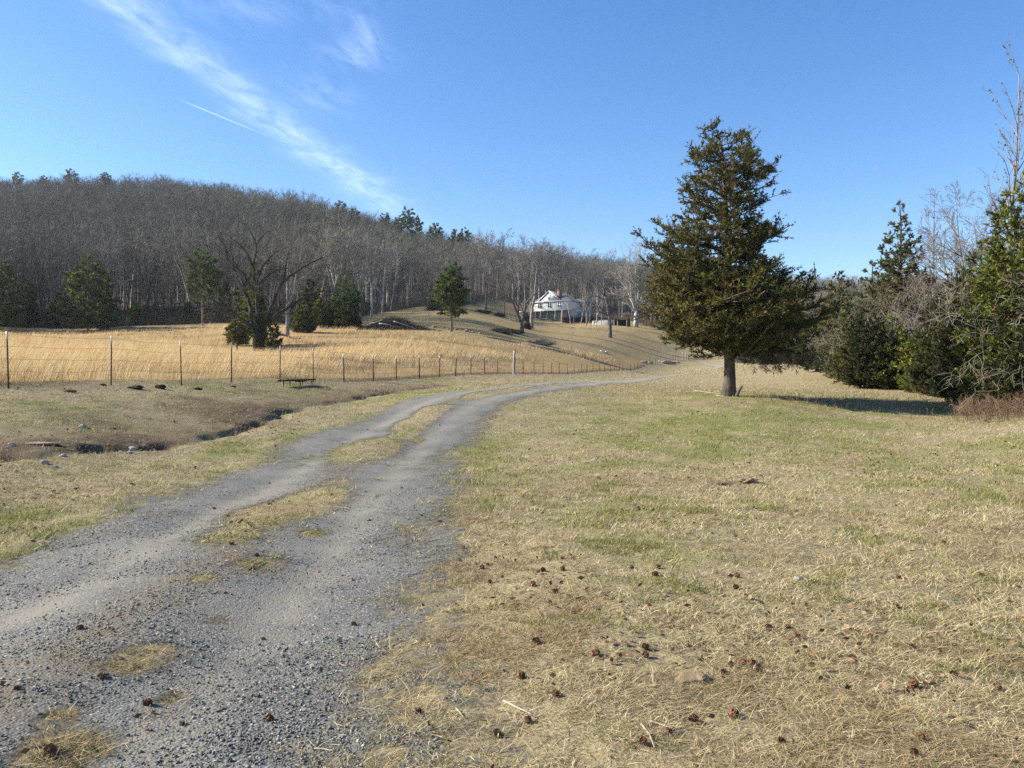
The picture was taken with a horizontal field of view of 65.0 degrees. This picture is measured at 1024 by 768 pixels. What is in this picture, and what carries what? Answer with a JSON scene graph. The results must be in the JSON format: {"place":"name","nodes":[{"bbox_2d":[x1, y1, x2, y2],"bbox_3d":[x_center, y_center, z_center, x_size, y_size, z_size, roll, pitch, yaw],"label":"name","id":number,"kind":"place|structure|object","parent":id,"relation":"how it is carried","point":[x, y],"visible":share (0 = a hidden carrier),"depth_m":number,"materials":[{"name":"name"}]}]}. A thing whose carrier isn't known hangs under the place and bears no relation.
{"place":"outdoors","nodes":[
{"label":"outdoors","id":0,"kind":"place"},
{"bbox_2d":[0,468,524,767],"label":"loose gravel","id":1,"kind":"structure","parent":0,"point":[275,757],"depth_m":4.59,"materials":[{"name":"grey gravel"}]},
{"bbox_2d":[0,201,1023,767],"bbox_3d":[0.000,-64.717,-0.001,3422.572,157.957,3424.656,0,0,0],"label":"ground","id":2,"kind":"structure","parent":0,"point":[488,709],"depth_m":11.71,"materials":[{"name":"beige plant"}]},
{"bbox_2d":[0,260,26,328],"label":"pine tree","id":3,"kind":"object","parent":2,"relation":"on","point":[8,311],"visible":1,"depth_m":148.40,"materials":[{"name":"green plant"}]},
{"bbox_2d":[16,279,41,325],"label":"cedar tree","id":4,"kind":"object","parent":2,"relation":"on","point":[29,305],"visible":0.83,"depth_m":157.60,"materials":[{"name":"green plant"}]},
{"bbox_2d":[12,247,65,310],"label":"bare tree","id":5,"kind":"object","parent":2,"relation":"on","point":[41,273],"visible":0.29,"depth_m":171.64,"materials":[{"name":"grey plant"}]},
{"bbox_2d":[42,743,56,757],"bbox_3d":[-2.025,1.606,3.521,0.058,0.058,0.063,9,28,-24],"label":"pine cone","id":6,"kind":"object","parent":2,"relation":"on","point":[50,748],"visible":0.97,"depth_m":3.51,"materials":[{"name":"brown plant"}]},
{"bbox_2d":[42,292,74,327],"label":"cedar tree","id":7,"kind":"object","parent":2,"relation":"on","point":[54,310],"visible":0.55,"depth_m":155.78,"materials":[{"name":"green plant"}]},
{"bbox_2d":[41,240,101,308],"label":"bare tree","id":8,"kind":"object","parent":2,"relation":"on","point":[60,247],"visible":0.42,"depth_m":164.73,"materials":[{"name":"grey plant"}]},
{"bbox_2d":[55,255,123,330],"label":"pine tree","id":9,"kind":"object","parent":2,"relation":"on","point":[90,316],"visible":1,"depth_m":148.63,"materials":[{"name":"green plant"}]},
{"bbox_2d":[62,238,126,313],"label":"bare tree","id":10,"kind":"object","parent":2,"relation":"on","point":[110,261],"visible":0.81,"depth_m":164.30,"materials":[{"name":"grey plant"}]},
{"bbox_2d":[89,245,128,302],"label":"bare tree","id":11,"kind":"object","parent":2,"relation":"on","point":[103,254],"visible":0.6,"depth_m":169.68,"materials":[{"name":"grey plant"}]},
{"bbox_2d":[101,236,154,309],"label":"bare tree","id":12,"kind":"object","parent":2,"relation":"on","point":[124,291],"visible":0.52,"depth_m":178.03,"materials":[{"name":"grey plant"}]},
{"bbox_2d":[125,301,142,323],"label":"cedar tree","id":13,"kind":"object","parent":2,"relation":"on","point":[134,309],"visible":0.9,"depth_m":157.53,"materials":[{"name":"green plant"}]},
{"bbox_2d":[114,232,180,308],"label":"bare tree","id":14,"kind":"object","parent":2,"relation":"on","point":[135,243],"visible":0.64,"depth_m":177.03,"materials":[{"name":"grey plant"}]},
{"bbox_2d":[134,232,208,312],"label":"bare tree","id":15,"kind":"object","parent":2,"relation":"on","point":[157,242],"visible":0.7,"depth_m":166.34,"materials":[{"name":"grey plant"}]},
{"bbox_2d":[162,228,206,300],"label":"bare tree","id":16,"kind":"object","parent":2,"relation":"on","point":[187,244],"visible":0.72,"depth_m":166.95,"materials":[{"name":"grey plant"}]},
{"bbox_2d":[178,301,195,321],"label":"cedar tree","id":17,"kind":"object","parent":2,"relation":"on","point":[186,307],"visible":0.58,"depth_m":159.53,"materials":[{"name":"green plant"}]},
{"bbox_2d":[162,226,221,300],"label":"bare tree","id":18,"kind":"object","parent":2,"relation":"on","point":[174,237],"visible":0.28,"depth_m":173.03,"materials":[{"name":"grey plant"}]},
{"bbox_2d":[184,243,223,325],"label":"pine tree","id":19,"kind":"object","parent":2,"relation":"on","point":[193,277],"visible":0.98,"depth_m":151.31,"materials":[{"name":"green plant"}]},
{"bbox_2d":[222,284,249,345],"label":"cedar tree","id":20,"kind":"object","parent":2,"relation":"on","point":[236,299],"visible":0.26,"depth_m":103.69,"materials":[{"name":"green plant"}]},
{"bbox_2d":[226,317,250,348],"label":"cedar tree","id":21,"kind":"object","parent":2,"relation":"on","point":[237,336],"visible":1,"depth_m":92.69,"materials":[{"name":"green plant"}]},
{"bbox_2d":[240,260,266,347],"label":"cedar tree","id":22,"kind":"object","parent":2,"relation":"on","point":[261,304],"visible":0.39,"depth_m":100.70,"materials":[{"name":"green plant"}]},
{"bbox_2d":[234,232,278,294],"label":"bare tree","id":23,"kind":"object","parent":2,"relation":"on","point":[239,249],"visible":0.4,"depth_m":171.18,"materials":[{"name":"grey plant"}]},
{"bbox_2d":[188,206,349,351],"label":"spreading tree","id":24,"kind":"object","parent":2,"relation":"on","point":[258,331],"visible":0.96,"depth_m":95.12,"materials":[{"name":"brown plant"}]},
{"bbox_2d":[264,322,283,349],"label":"cedar tree","id":25,"kind":"object","parent":2,"relation":"on","point":[274,333],"visible":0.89,"depth_m":96.65,"materials":[{"name":"green plant"}]},
{"bbox_2d":[264,219,303,301],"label":"bare tree","id":26,"kind":"object","parent":2,"relation":"on","point":[282,241],"visible":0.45,"depth_m":175.56,"materials":[{"name":"grey plant"}]},
{"bbox_2d":[273,229,321,335],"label":"bare tree","id":27,"kind":"object","parent":2,"relation":"on","point":[287,317],"visible":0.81,"depth_m":117.81,"materials":[{"name":"grey plant"}]},
{"bbox_2d":[289,301,320,332],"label":"cedar tree","id":28,"kind":"object","parent":2,"relation":"on","point":[303,321],"visible":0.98,"depth_m":127.26,"materials":[{"name":"green plant"}]},
{"bbox_2d":[284,223,327,289],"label":"bare tree","id":29,"kind":"object","parent":2,"relation":"on","point":[305,245],"visible":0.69,"depth_m":157.78,"materials":[{"name":"grey plant"}]},
{"bbox_2d":[299,278,322,311],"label":"cedar tree","id":30,"kind":"object","parent":2,"relation":"on","point":[308,301],"visible":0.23,"depth_m":149.23,"materials":[{"name":"green plant"}]},
{"bbox_2d":[0,322,633,383],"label":"golden grass","id":31,"kind":"structure","parent":2,"relation":"on","point":[93,354],"depth_m":56.80,"materials":[{"name":"beige plant"}]},
{"bbox_2d":[312,296,330,327],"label":"cedar tree","id":32,"kind":"object","parent":2,"relation":"on","point":[320,315],"visible":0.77,"depth_m":142.28,"materials":[{"name":"green plant"}]},
{"bbox_2d":[290,214,366,295],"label":"bare tree","id":33,"kind":"object","parent":2,"relation":"on","point":[326,265],"visible":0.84,"depth_m":151.96,"materials":[{"name":"grey plant"}]},
{"bbox_2d":[326,292,341,326],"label":"cedar tree","id":34,"kind":"object","parent":2,"relation":"on","point":[331,310],"visible":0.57,"depth_m":145.25,"materials":[{"name":"green plant"}]},
{"bbox_2d":[313,225,363,297],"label":"bare tree","id":35,"kind":"object","parent":2,"relation":"on","point":[335,243],"visible":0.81,"depth_m":152.81,"materials":[{"name":"grey plant"}]},
{"bbox_2d":[0,331,686,388],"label":"wire fence","id":36,"kind":"object","parent":2,"relation":"on","point":[372,367],"visible":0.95,"depth_m":35.92,"materials":[{"name":"metal"}]},
{"bbox_2d":[330,276,357,318],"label":"pine tree","id":37,"kind":"object","parent":2,"relation":"on","point":[345,297],"visible":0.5,"depth_m":145.30,"materials":[{"name":"green plant"}]},
{"bbox_2d":[309,234,378,293],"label":"bare tree","id":38,"kind":"object","parent":2,"relation":"on","point":[364,269],"visible":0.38,"depth_m":167.99,"materials":[{"name":"grey plant"}]},
{"bbox_2d":[333,300,362,328],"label":"cedar tree","id":39,"kind":"object","parent":2,"relation":"on","point":[349,317],"visible":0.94,"depth_m":141.20,"materials":[{"name":"green plant"}]},
{"bbox_2d":[346,282,362,312],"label":"pine tree","id":40,"kind":"object","parent":2,"relation":"on","point":[357,297],"visible":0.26,"depth_m":149.71,"materials":[{"name":"green plant"}]},
{"bbox_2d":[339,229,381,316],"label":"bare tree","id":41,"kind":"object","parent":2,"relation":"on","point":[363,258],"visible":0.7,"depth_m":171.58,"materials":[{"name":"grey plant"}]},
{"bbox_2d":[0,362,723,767],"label":"gravel drive","id":42,"kind":"structure","parent":2,"relation":"on","point":[246,624],"depth_m":6.05,"materials":[{"name":"grey gravel"}]},
{"bbox_2d":[350,236,392,317],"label":"bare tree","id":43,"kind":"object","parent":2,"relation":"on","point":[372,260],"visible":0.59,"depth_m":175.77,"materials":[{"name":"grey plant"}]},
{"bbox_2d":[369,240,394,316],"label":"bare tree","id":44,"kind":"object","parent":2,"relation":"on","point":[385,272],"visible":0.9,"depth_m":178.83,"materials":[{"name":"grey plant"}]},
{"bbox_2d":[365,234,413,307],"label":"bare tree","id":45,"kind":"object","parent":2,"relation":"on","point":[389,262],"visible":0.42,"depth_m":211.03,"materials":[{"name":"grey plant"}]},
{"bbox_2d":[0,281,784,364],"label":"undergrowth","id":46,"kind":"object","parent":2,"relation":"on","point":[166,316],"visible":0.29,"depth_m":161.22,"materials":[{"name":"brown plant"}]},
{"bbox_2d":[347,313,441,330],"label":"brush pile","id":47,"kind":"object","parent":2,"relation":"on","point":[394,323],"visible":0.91,"depth_m":139.87,"materials":[{"name":"brown plant"}]},
{"bbox_2d":[398,206,415,235],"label":"pine tree","id":48,"kind":"object","parent":2,"relation":"on","point":[405,218],"visible":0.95,"depth_m":419.01,"materials":[{"name":"green plant"}]},
{"bbox_2d":[395,251,419,305],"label":"bare tree","id":49,"kind":"object","parent":2,"relation":"on","point":[409,267],"visible":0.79,"depth_m":219.97,"materials":[{"name":"grey plant"}]},
{"bbox_2d":[406,215,423,253],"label":"pine tree","id":50,"kind":"object","parent":2,"relation":"on","point":[415,223],"visible":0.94,"depth_m":417.41,"materials":[{"name":"green plant"}]},
{"bbox_2d":[422,255,444,297],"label":"bare tree","id":51,"kind":"object","parent":2,"relation":"on","point":[441,267],"visible":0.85,"depth_m":238.04,"materials":[{"name":"grey plant"}]},
{"bbox_2d":[426,223,442,238],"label":"pine tree","id":52,"kind":"object","parent":2,"relation":"on","point":[436,230],"visible":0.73,"depth_m":404.20,"materials":[{"name":"green plant"}]},
{"bbox_2d":[427,260,471,331],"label":"pine tree","id":53,"kind":"object","parent":2,"relation":"on","point":[447,284],"visible":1,"depth_m":141.15,"materials":[{"name":"green plant"}]},
{"bbox_2d":[467,227,500,293],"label":"bare tree","id":54,"kind":"object","parent":2,"relation":"on","point":[483,239],"visible":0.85,"depth_m":301.69,"materials":[{"name":"grey plant"}]},
{"bbox_2d":[470,245,505,308],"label":"bare tree","id":55,"kind":"object","parent":2,"relation":"on","point":[488,260],"visible":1,"depth_m":221.66,"materials":[{"name":"grey plant"}]},
{"bbox_2d":[1,302,976,408],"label":"hillside grass","id":56,"kind":"structure","parent":2,"relation":"on","point":[663,374],"depth_m":70.27,"materials":[{"name":"beige plant"}]},
{"bbox_2d":[468,228,512,296],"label":"bare tree","id":57,"kind":"object","parent":2,"relation":"on","point":[501,254],"visible":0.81,"depth_m":302.43,"materials":[{"name":"grey plant"}]},
{"bbox_2d":[492,267,513,317],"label":"bare tree","id":58,"kind":"object","parent":2,"relation":"on","point":[500,276],"visible":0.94,"depth_m":227.24,"materials":[{"name":"grey plant"}]},
{"bbox_2d":[0,171,1019,350],"bbox_3d":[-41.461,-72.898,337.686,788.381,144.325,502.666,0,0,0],"label":"bare woods","id":59,"kind":"object","parent":2,"relation":"on","point":[55,204],"visible":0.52,"depth_m":297.35,"materials":[{"name":"grey plant"}]},
{"bbox_2d":[0,377,1023,767],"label":"leaf litter","id":60,"kind":"object","parent":2,"relation":"on","point":[552,675],"visible":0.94,"depth_m":5.25,"materials":[{"name":"brown plant"}]},
{"bbox_2d":[0,367,1023,463],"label":"dry weeds","id":61,"kind":"object","parent":2,"relation":"on","point":[997,403],"visible":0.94,"depth_m":27.95,"materials":[{"name":"brown plant"}]},
{"bbox_2d":[495,234,540,310],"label":"bare tree","id":62,"kind":"object","parent":2,"relation":"on","point":[517,262],"visible":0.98,"depth_m":288.92,"materials":[{"name":"grey plant"}]},
{"bbox_2d":[18,204,1023,335],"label":"wooded hill evergreens","id":63,"kind":"object","parent":2,"relation":"on","point":[226,290],"visible":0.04,"depth_m":181.31,"materials":[{"name":"green plant"}]},
{"bbox_2d":[489,279,552,331],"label":"forked tree","id":64,"kind":"object","parent":2,"relation":"on","point":[521,318],"visible":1,"depth_m":174.64,"materials":[{"name":"grey plant"}]},
{"bbox_2d":[509,237,542,300],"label":"bare tree","id":65,"kind":"object","parent":2,"relation":"on","point":[522,253],"visible":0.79,"depth_m":293.63,"materials":[{"name":"grey plant"}]},
{"bbox_2d":[522,249,550,328],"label":"bare tree","id":66,"kind":"object","parent":2,"relation":"on","point":[532,303],"visible":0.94,"depth_m":189.85,"materials":[{"name":"grey plant"}]},
{"bbox_2d":[518,237,561,298],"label":"bare tree","id":67,"kind":"object","parent":2,"relation":"on","point":[539,277],"visible":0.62,"depth_m":297.40,"materials":[{"name":"grey plant"}]},
{"bbox_2d":[526,338,560,345],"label":"bare bush","id":68,"kind":"object","parent":2,"relation":"on","point":[541,342],"visible":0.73,"depth_m":148.77,"materials":[{"name":"grey plant"}]},
{"bbox_2d":[528,238,575,293],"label":"bare tree","id":69,"kind":"object","parent":2,"relation":"on","point":[544,262],"visible":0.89,"depth_m":290.90,"materials":[{"name":"grey plant"}]},
{"bbox_2d":[519,289,593,321],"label":"farm house","id":70,"kind":"structure","parent":2,"relation":"on","point":[550,306],"depth_m":272.62,"materials":[{"name":"wood"}]},
{"bbox_2d":[542,239,571,291],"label":"bare tree","id":71,"kind":"object","parent":2,"relation":"on","point":[563,248],"visible":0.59,"depth_m":299.39,"materials":[{"name":"grey plant"}]},
{"bbox_2d":[545,245,580,292],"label":"bare tree","id":72,"kind":"object","parent":2,"relation":"on","point":[558,257],"visible":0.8,"depth_m":295.40,"materials":[{"name":"grey plant"}]},
{"bbox_2d":[557,248,597,297],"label":"bare tree","id":73,"kind":"object","parent":2,"relation":"on","point":[583,272],"visible":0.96,"depth_m":284.58,"materials":[{"name":"grey plant"}]},
{"bbox_2d":[562,316,593,322],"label":"dark hedge","id":74,"kind":"object","parent":2,"relation":"on","point":[574,319],"visible":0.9,"depth_m":262.50,"materials":[{"name":"green plant"}]},
{"bbox_2d":[575,281,602,325],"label":"bare tree","id":75,"kind":"object","parent":2,"relation":"on","point":[584,293],"visible":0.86,"depth_m":244.76,"materials":[{"name":"grey plant"}]},
{"bbox_2d":[573,255,626,337],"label":"bare tree","id":76,"kind":"object","parent":2,"relation":"on","point":[609,317],"visible":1,"depth_m":196.89,"materials":[{"name":"grey plant"}]},
{"bbox_2d":[606,265,631,311],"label":"bare tree","id":77,"kind":"object","parent":2,"relation":"on","point":[615,280],"visible":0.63,"depth_m":286.90,"materials":[{"name":"grey plant"}]},
{"bbox_2d":[600,237,653,326],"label":"bare tree","id":78,"kind":"object","parent":2,"relation":"on","point":[633,282],"visible":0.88,"depth_m":248.74,"materials":[{"name":"grey plant"}]},
{"bbox_2d":[675,671,711,684],"bbox_3d":[0.941,1.545,4.225,0.182,0.054,0.155,0,0,-19],"label":"rock","id":79,"kind":"object","parent":2,"relation":"on","point":[695,676],"visible":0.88,"depth_m":4.19,"materials":[{"name":"beige stone"}]},
{"bbox_2d":[629,116,842,396],"bbox_3d":[9.617,-5.378,34.764,9.025,12.672,10.603,0,0,0],"label":"cedar tree","id":80,"kind":"object","parent":2,"relation":"on","point":[730,324],"visible":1,"depth_m":33.73,"materials":[{"name":"green plant"}]},
{"bbox_2d":[773,307,811,364],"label":"cedar tree","id":81,"kind":"object","parent":2,"relation":"on","point":[790,349],"visible":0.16,"depth_m":91.15,"materials":[{"name":"green plant"}]},
{"bbox_2d":[792,300,834,371],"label":"cedar tree","id":82,"kind":"object","parent":2,"relation":"on","point":[808,334],"visible":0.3,"depth_m":71.68,"materials":[{"name":"green plant"}]},
{"bbox_2d":[810,269,858,377],"bbox_3d":[24.763,-4.343,60.950,4.134,8.704,4.479,0,0,0],"label":"cedar tree","id":83,"kind":"object","parent":2,"relation":"on","point":[831,285],"visible":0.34,"depth_m":60.80,"materials":[{"name":"green plant"}]},
{"bbox_2d":[819,295,863,383],"bbox_3d":[21.898,-2.694,52.124,3.813,6.276,3.796,0,0,0],"label":"cedar tree","id":84,"kind":"object","parent":2,"relation":"on","point":[836,359],"visible":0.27,"depth_m":52.02,"materials":[{"name":"green plant"}]},
{"bbox_2d":[832,308,892,387],"bbox_3d":[20.538,-1.866,47.076,3.466,5.143,3.412,0,0,37],"label":"cedar tree","id":85,"kind":"object","parent":2,"relation":"on","point":[853,356],"visible":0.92,"depth_m":46.55,"materials":[{"name":"green plant"}]},
{"bbox_2d":[806,307,928,367],"bbox_3d":[25.485,-1.904,55.973,8.402,7.829,7.474,0,0,-44],"label":"bare shrub","id":86,"kind":"object","parent":2,"relation":"on","point":[809,344],"visible":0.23,"depth_m":55.42,"materials":[{"name":"grey plant"}]},
{"bbox_2d":[855,259,890,338],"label":"cedar tree","id":87,"kind":"object","parent":2,"relation":"on","point":[860,300],"visible":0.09,"depth_m":65.95,"materials":[{"name":"green plant"}]},
{"bbox_2d":[801,269,967,381],"bbox_3d":[24.471,-2.878,52.190,11.216,8.775,10.878,0,0,26],"label":"bare shrub","id":88,"kind":"object","parent":2,"relation":"on","point":[903,312],"visible":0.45,"depth_m":50.90,"materials":[{"name":"grey plant"}]},
{"bbox_2d":[861,313,911,389],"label":"cedar tree","id":89,"kind":"object","parent":2,"relation":"on","point":[884,383],"visible":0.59,"depth_m":46.02,"materials":[{"name":"green plant"}]},
{"bbox_2d":[858,199,940,341],"bbox_3d":[27.866,-6.583,58.084,5.788,13.611,5.440,0,0,25],"label":"cedar tree","id":90,"kind":"object","parent":2,"relation":"on","point":[888,264],"visible":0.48,"depth_m":57.46,"materials":[{"name":"green plant"}]},
{"bbox_2d":[884,328,926,389],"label":"cedar tree","id":91,"kind":"object","parent":2,"relation":"on","point":[898,347],"visible":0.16,"depth_m":45.87,"materials":[{"name":"green plant"}]},
{"bbox_2d":[893,326,931,393],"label":"cedar tree","id":92,"kind":"object","parent":2,"relation":"on","point":[901,379],"visible":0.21,"depth_m":42.62,"materials":[{"name":"green plant"}]},
{"bbox_2d":[904,295,959,397],"bbox_3d":[21.378,-1.646,39.992,3.486,5.535,3.482,0,0,0],"label":"cedar tree","id":93,"kind":"object","parent":2,"relation":"on","point":[920,374],"visible":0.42,"depth_m":40.12,"materials":[{"name":"green plant"}]},
{"bbox_2d":[927,266,965,332],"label":"cedar tree","id":94,"kind":"object","parent":2,"relation":"on","point":[948,283],"visible":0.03,"depth_m":49.05,"materials":[{"name":"green plant"}]},
{"bbox_2d":[921,288,989,403],"bbox_3d":[20.754,-1.550,36.473,3.721,5.760,3.631,0,0,0],"label":"cedar tree","id":95,"kind":"object","parent":2,"relation":"on","point":[944,347],"visible":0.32,"depth_m":36.44,"materials":[{"name":"green plant"}]},
{"bbox_2d":[890,271,1023,407],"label":"bare shrub","id":96,"kind":"object","parent":2,"relation":"on","point":[963,288],"visible":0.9,"depth_m":29.67,"materials":[{"name":"grey plant"}]},
{"bbox_2d":[902,174,1023,294],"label":"bare tree","id":97,"kind":"object","parent":2,"relation":"on","point":[956,234],"visible":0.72,"depth_m":51.31,"materials":[{"name":"grey plant"}]},
{"bbox_2d":[911,194,1023,307],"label":"bare tree","id":98,"kind":"object","parent":2,"relation":"on","point":[941,257],"visible":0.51,"depth_m":55.20,"materials":[{"name":"grey plant"}]},
{"bbox_2d":[945,237,990,322],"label":"cedar tree","id":99,"kind":"object","parent":2,"relation":"on","point":[967,270],"visible":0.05,"depth_m":47.13,"materials":[{"name":"green plant"}]},
{"bbox_2d":[929,226,1006,306],"bbox_3d":[35.067,-6.034,61.585,5.866,12.218,8.524,0,0,0],"label":"bare tree","id":100,"kind":"object","parent":2,"relation":"on","point":[962,254],"visible":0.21,"depth_m":61.27,"materials":[{"name":"grey plant"}]},
{"bbox_2d":[938,168,1023,404],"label":"cedar tree","id":101,"kind":"object","parent":2,"relation":"on","point":[982,291],"visible":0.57,"depth_m":31.35,"materials":[{"name":"green plant"}]},
{"bbox_2d":[972,33,1023,269],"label":"bare tree","id":102,"kind":"object","parent":2,"relation":"on","point":[1016,168],"visible":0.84,"depth_m":45.10,"materials":[{"name":"grey plant"}]},
{"bbox_2d":[974,264,1023,408],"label":"cedar tree","id":103,"kind":"object","parent":2,"relation":"on","point":[1003,387],"visible":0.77,"depth_m":29.32,"materials":[{"name":"green plant"}]},
{"bbox_2d":[0,0,1023,288],"label":"sky","id":104,"kind":"structure","parent":0,"point":[571,122],"materials":[{"name":"blue"}]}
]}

